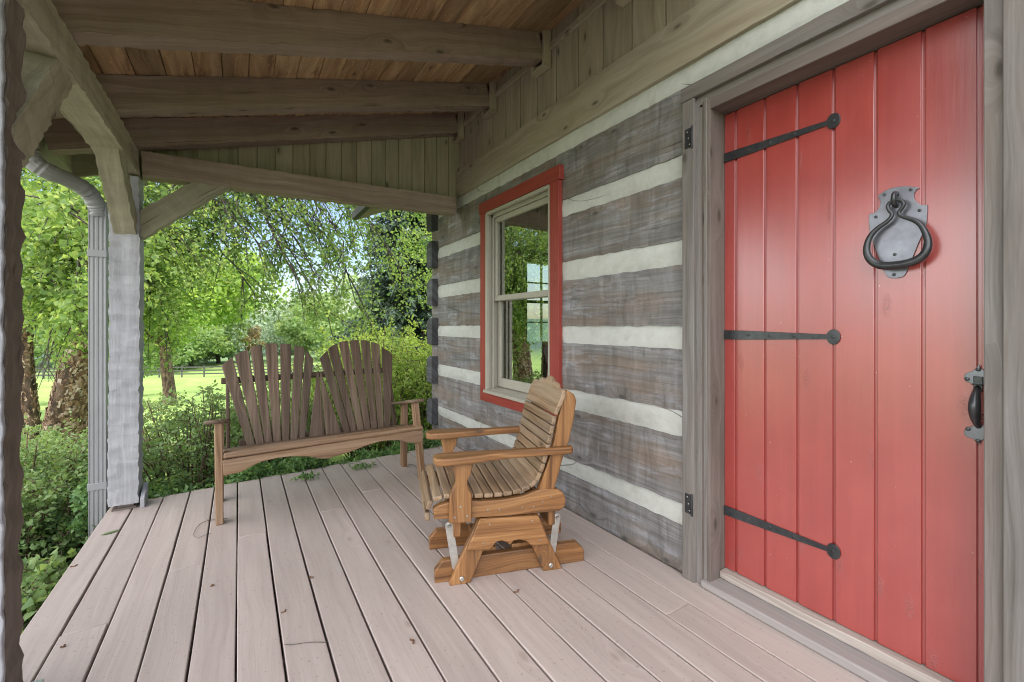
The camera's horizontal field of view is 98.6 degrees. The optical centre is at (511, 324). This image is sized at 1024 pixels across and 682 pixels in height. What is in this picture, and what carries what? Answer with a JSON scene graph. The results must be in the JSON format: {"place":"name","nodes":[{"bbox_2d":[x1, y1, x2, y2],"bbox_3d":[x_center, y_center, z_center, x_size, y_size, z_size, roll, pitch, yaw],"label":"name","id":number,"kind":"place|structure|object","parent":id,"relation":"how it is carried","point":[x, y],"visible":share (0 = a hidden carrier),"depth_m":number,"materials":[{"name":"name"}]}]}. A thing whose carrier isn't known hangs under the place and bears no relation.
{"place":"outdoors","nodes":[
{"label":"outdoors","id":0,"kind":"place"},
{"bbox_2d":[22,170,547,318],"label":"sky","id":1,"kind":"structure","parent":0,"point":[535,307],"materials":[{"name":"white"}]},
{"bbox_2d":[34,319,547,681],"bbox_3d":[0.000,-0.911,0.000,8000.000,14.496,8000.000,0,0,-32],"label":"ground","id":2,"kind":"structure","parent":0,"point":[188,384],"depth_m":45.51,"materials":[{"name":"green plant"}]},
{"bbox_2d":[21,597,35,633],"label":"shrub","id":3,"kind":"object","parent":2,"relation":"on","point":[27,604],"visible":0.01,"depth_m":1.93,"materials":[{"name":"green plant"}]},
{"bbox_2d":[34,328,48,357],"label":"tree","id":4,"kind":"object","parent":2,"relation":"on","point":[35,352],"depth_m":62.92,"materials":[{"name":"green plant"}]},
{"bbox_2d":[21,546,76,630],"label":"shrub","id":5,"kind":"object","parent":2,"relation":"on","point":[39,582],"visible":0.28,"depth_m":2.31,"materials":[{"name":"green plant"}]},
{"bbox_2d":[18,465,87,564],"bbox_3d":[-3.110,1.311,2.855,0.814,0.842,0.834,0,0,17],"label":"shrub","id":6,"kind":"object","parent":2,"relation":"on","point":[52,533],"visible":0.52,"depth_m":2.85,"materials":[{"name":"green plant"}]},
{"bbox_2d":[20,411,87,533],"bbox_3d":[-3.746,1.182,3.342,1.430,1.108,1.512,0,0,-32],"label":"shrub","id":7,"kind":"object","parent":2,"relation":"on","point":[36,457],"visible":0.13,"depth_m":3.37,"materials":[{"name":"green plant"}]},
{"bbox_2d":[20,424,87,480],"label":"shrub","id":8,"kind":"object","parent":2,"relation":"on","point":[35,428],"visible":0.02,"depth_m":4.29,"materials":[{"name":"green plant"}]},
{"bbox_2d":[20,169,191,439],"bbox_3d":[-6.601,-1.272,6.198,4.091,6.842,2.706,0,0,21],"label":"birch tree","id":9,"kind":"object","parent":2,"relation":"on","point":[30,407],"visible":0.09,"depth_m":5.95,"materials":[{"name":"green plant"}]},
{"bbox_2d":[33,319,215,377],"bbox_3d":[-30.651,-0.831,32.365,13.510,13.251,13.379,0,0,-17],"label":"shade tree","id":10,"kind":"object","parent":2,"relation":"on","point":[155,354],"visible":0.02,"depth_m":33.88,"materials":[{"name":"green plant"}]},
{"bbox_2d":[33,220,293,403],"bbox_3d":[-16.871,-0.586,20.418,10.467,9.073,9.987,0,0,28],"label":"maple tree","id":11,"kind":"object","parent":2,"relation":"on","point":[224,290],"visible":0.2,"depth_m":20.74,"materials":[{"name":"green plant"}]},
{"bbox_2d":[40,380,290,491],"bbox_3d":[-2.880,1.112,3.858,1.724,1.244,1.628,0,0,10],"label":"shrub","id":12,"kind":"object","parent":2,"relation":"on","point":[158,467],"visible":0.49,"depth_m":3.65,"materials":[{"name":"green plant"}]},
{"bbox_2d":[35,365,322,378],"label":"paddock fence","id":13,"kind":"object","parent":2,"relation":"on","point":[159,370],"visible":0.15,"depth_m":52.78,"materials":[{"name":"wood"}]},
{"bbox_2d":[144,317,226,371],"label":"tree","id":14,"kind":"object","parent":2,"relation":"on","point":[189,353],"visible":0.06,"depth_m":59.39,"materials":[{"name":"green plant"}]},
{"bbox_2d":[179,304,253,366],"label":"tree","id":15,"kind":"object","parent":2,"relation":"on","point":[215,345],"visible":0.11,"depth_m":65.72,"materials":[{"name":"green plant"}]},
{"bbox_2d":[20,167,426,454],"bbox_3d":[-5.173,-3.331,7.606,6.703,11.122,6.183,0,0,36],"label":"birch tree","id":16,"kind":"object","parent":2,"relation":"on","point":[54,282],"visible":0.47,"depth_m":6.38,"materials":[{"name":"green plant"}]},
{"bbox_2d":[196,312,263,363],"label":"tree","id":17,"kind":"object","parent":2,"relation":"on","point":[210,355],"visible":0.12,"depth_m":71.19,"materials":[{"name":"green plant"}]},
{"bbox_2d":[32,429,441,573],"bbox_3d":[-2.190,1.404,3.041,2.676,0.775,5.522,0,0,19],"label":"ground cover","id":18,"kind":"object","parent":2,"relation":"on","point":[259,471],"visible":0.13,"depth_m":3.46,"materials":[{"name":"green plant"}]},
{"bbox_2d":[233,325,265,357],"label":"tree","id":19,"kind":"object","parent":2,"relation":"on","point":[255,334],"visible":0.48,"depth_m":75.11,"materials":[{"name":"brown plant"}]},
{"bbox_2d":[199,377,346,462],"bbox_3d":[-2.282,1.156,4.486,1.250,1.158,1.498,0,0,-6],"label":"shrub","id":20,"kind":"object","parent":2,"relation":"on","point":[309,415],"visible":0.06,"depth_m":4.34,"materials":[{"name":"green plant"}]},
{"bbox_2d":[249,294,316,354],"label":"tree","id":21,"kind":"object","parent":2,"relation":"on","point":[269,336],"visible":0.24,"depth_m":90.41,"materials":[{"name":"green plant"}]},
{"bbox_2d":[220,363,348,436],"bbox_3d":[-3.067,1.222,6.194,1.965,1.316,2.018,0,0,-32],"label":"shrub","id":22,"kind":"object","parent":2,"relation":"on","point":[290,390],"visible":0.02,"depth_m":5.94,"materials":[{"name":"green plant"}]},
{"bbox_2d":[248,305,350,337],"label":"woods","id":23,"kind":"object","parent":2,"relation":"on","point":[259,324],"depth_m":161.35,"materials":[{"name":"green plant"}]},
{"bbox_2d":[272,296,347,360],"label":"tree","id":24,"kind":"object","parent":2,"relation":"on","point":[288,330],"visible":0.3,"depth_m":77.80,"materials":[{"name":"green plant"}]},
{"bbox_2d":[292,273,418,353],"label":"tree","id":25,"kind":"object","parent":2,"relation":"on","point":[351,315],"visible":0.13,"depth_m":55.28,"materials":[{"name":"green plant"}]},
{"bbox_2d":[290,326,431,457],"bbox_3d":[-1.722,0.881,5.544,2.085,1.770,2.102,0,0,-32],"label":"shrub","id":26,"kind":"object","parent":2,"relation":"on","point":[397,398],"visible":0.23,"depth_m":5.31,"materials":[{"name":"green plant"}]},
{"bbox_2d":[325,210,431,390],"bbox_3d":[-3.050,-1.985,12.971,5.379,9.683,5.509,0,0,-32],"label":"spruce tree","id":27,"kind":"object","parent":2,"relation":"on","point":[388,302],"visible":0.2,"depth_m":12.22,"materials":[{"name":"green plant"}]},
{"bbox_2d":[348,315,431,391],"bbox_3d":[-1.788,0.894,7.271,2.694,2.121,2.236,0,0,3],"label":"shrub","id":28,"kind":"object","parent":2,"relation":"on","point":[415,343],"visible":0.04,"depth_m":7.42,"materials":[{"name":"green plant"}]},
{"bbox_2d":[373,337,431,430],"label":"shrub","id":29,"kind":"object","parent":2,"relation":"on","point":[421,394],"visible":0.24,"depth_m":5.28,"materials":[{"name":"green plant"}]},
{"bbox_2d":[325,203,545,309],"bbox_3d":[-1.155,-1.409,9.667,6.724,7.425,5.915,0,0,-32],"label":"young maple","id":30,"kind":"object","parent":2,"relation":"on","point":[416,246],"visible":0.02,"depth_m":10.16,"materials":[{"name":"green plant"}]},
{"bbox_2d":[352,0,1023,681],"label":"log cabin","id":31,"kind":"object","parent":2,"relation":"on","point":[778,252],"visible":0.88,"depth_m":1.79,"materials":[{"name":"grey wood"}]},
{"bbox_2d":[173,486,336,681],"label":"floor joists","id":32,"kind":"object","parent":31,"relation":"attached to","point":[236,574],"depth_m":2.29,"materials":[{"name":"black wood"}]},
{"bbox_2d":[19,446,867,681],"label":"porch floor","id":33,"kind":"structure","parent":32,"relation":"on","point":[117,606],"depth_m":1.84,"materials":[{"name":"grey wood"}]},
{"bbox_2d":[290,470,319,480],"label":"creeper sprig","id":34,"kind":"object","parent":33,"relation":"on","point":[305,475],"visible":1,"depth_m":3.36,"materials":[{"name":"green plant"}]},
{"bbox_2d":[284,641,326,644],"bbox_3d":[-0.764,1.177,1.628,0.152,0.009,0.014,0,0,-7],"label":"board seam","id":35,"kind":"object","parent":33,"relation":"on","point":[305,642],"visible":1,"depth_m":1.63,"materials":[{"name":"grey wood"}]},
{"bbox_2d":[203,340,424,525],"bbox_3d":[-1.369,0.655,3.188,1.386,1.060,0.708,0,0,-32],"label":"garden bench","id":36,"kind":"object","parent":33,"relation":"on","point":[333,438],"visible":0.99,"depth_m":3.24,"materials":[{"name":"brown wood"}]},
{"bbox_2d":[0,0,631,681],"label":"porch","id":37,"kind":"object","parent":33,"relation":"on","point":[348,102],"visible":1,"depth_m":2.67,"materials":[{"name":"wood"}]},
{"bbox_2d":[25,146,108,537],"bbox_3d":[-2.709,0.266,2.680,0.139,2.734,0.476,0,0,11],"label":"downspout","id":38,"kind":"object","parent":37,"relation":"attached to","point":[38,164],"visible":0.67,"depth_m":2.83,"materials":[{"name":"grey metal"}]},
{"bbox_2d":[349,461,376,469],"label":"creeper sprig","id":39,"kind":"object","parent":33,"relation":"on","point":[361,466],"visible":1,"depth_m":3.62,"materials":[{"name":"green plant"}]},
{"bbox_2d":[419,376,583,585],"bbox_3d":[-0.064,0.726,2.266,0.788,0.913,0.576,0,0,-15],"label":"glider chair","id":40,"kind":"object","parent":33,"relation":"on","point":[488,496],"visible":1,"depth_m":2.10,"materials":[{"name":"brown wood"}]},
{"bbox_2d":[479,164,563,416],"bbox_3d":[0.082,-0.200,3.395,0.190,1.699,1.132,0,0,-32],"label":"window","id":41,"kind":"structure","parent":31,"relation":"in","point":[509,220],"depth_m":3.50,"materials":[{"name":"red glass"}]},
{"bbox_2d":[530,263,547,341],"bbox_3d":[0.475,-0.276,5.555,0.800,0.970,0.060,0,0,-32],"label":"gable window","id":42,"kind":"structure","parent":31,"relation":"in","point":[541,283],"depth_m":5.47,"materials":[{"name":"white wood"}]},
{"bbox_2d":[536,204,547,238],"bbox_3d":[0.184,-0.802,3.459,0.032,0.270,0.845,0,0,-32],"label":"curtain","id":43,"kind":"object","parent":31,"relation":"hanging from","point":[542,229],"visible":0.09,"depth_m":3.38,"materials":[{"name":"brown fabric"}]},
{"bbox_2d":[724,4,983,681],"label":"door","id":44,"kind":"structure","parent":31,"relation":"in","point":[854,330],"depth_m":1.56,"materials":[{"name":"red paint"}]}
]}

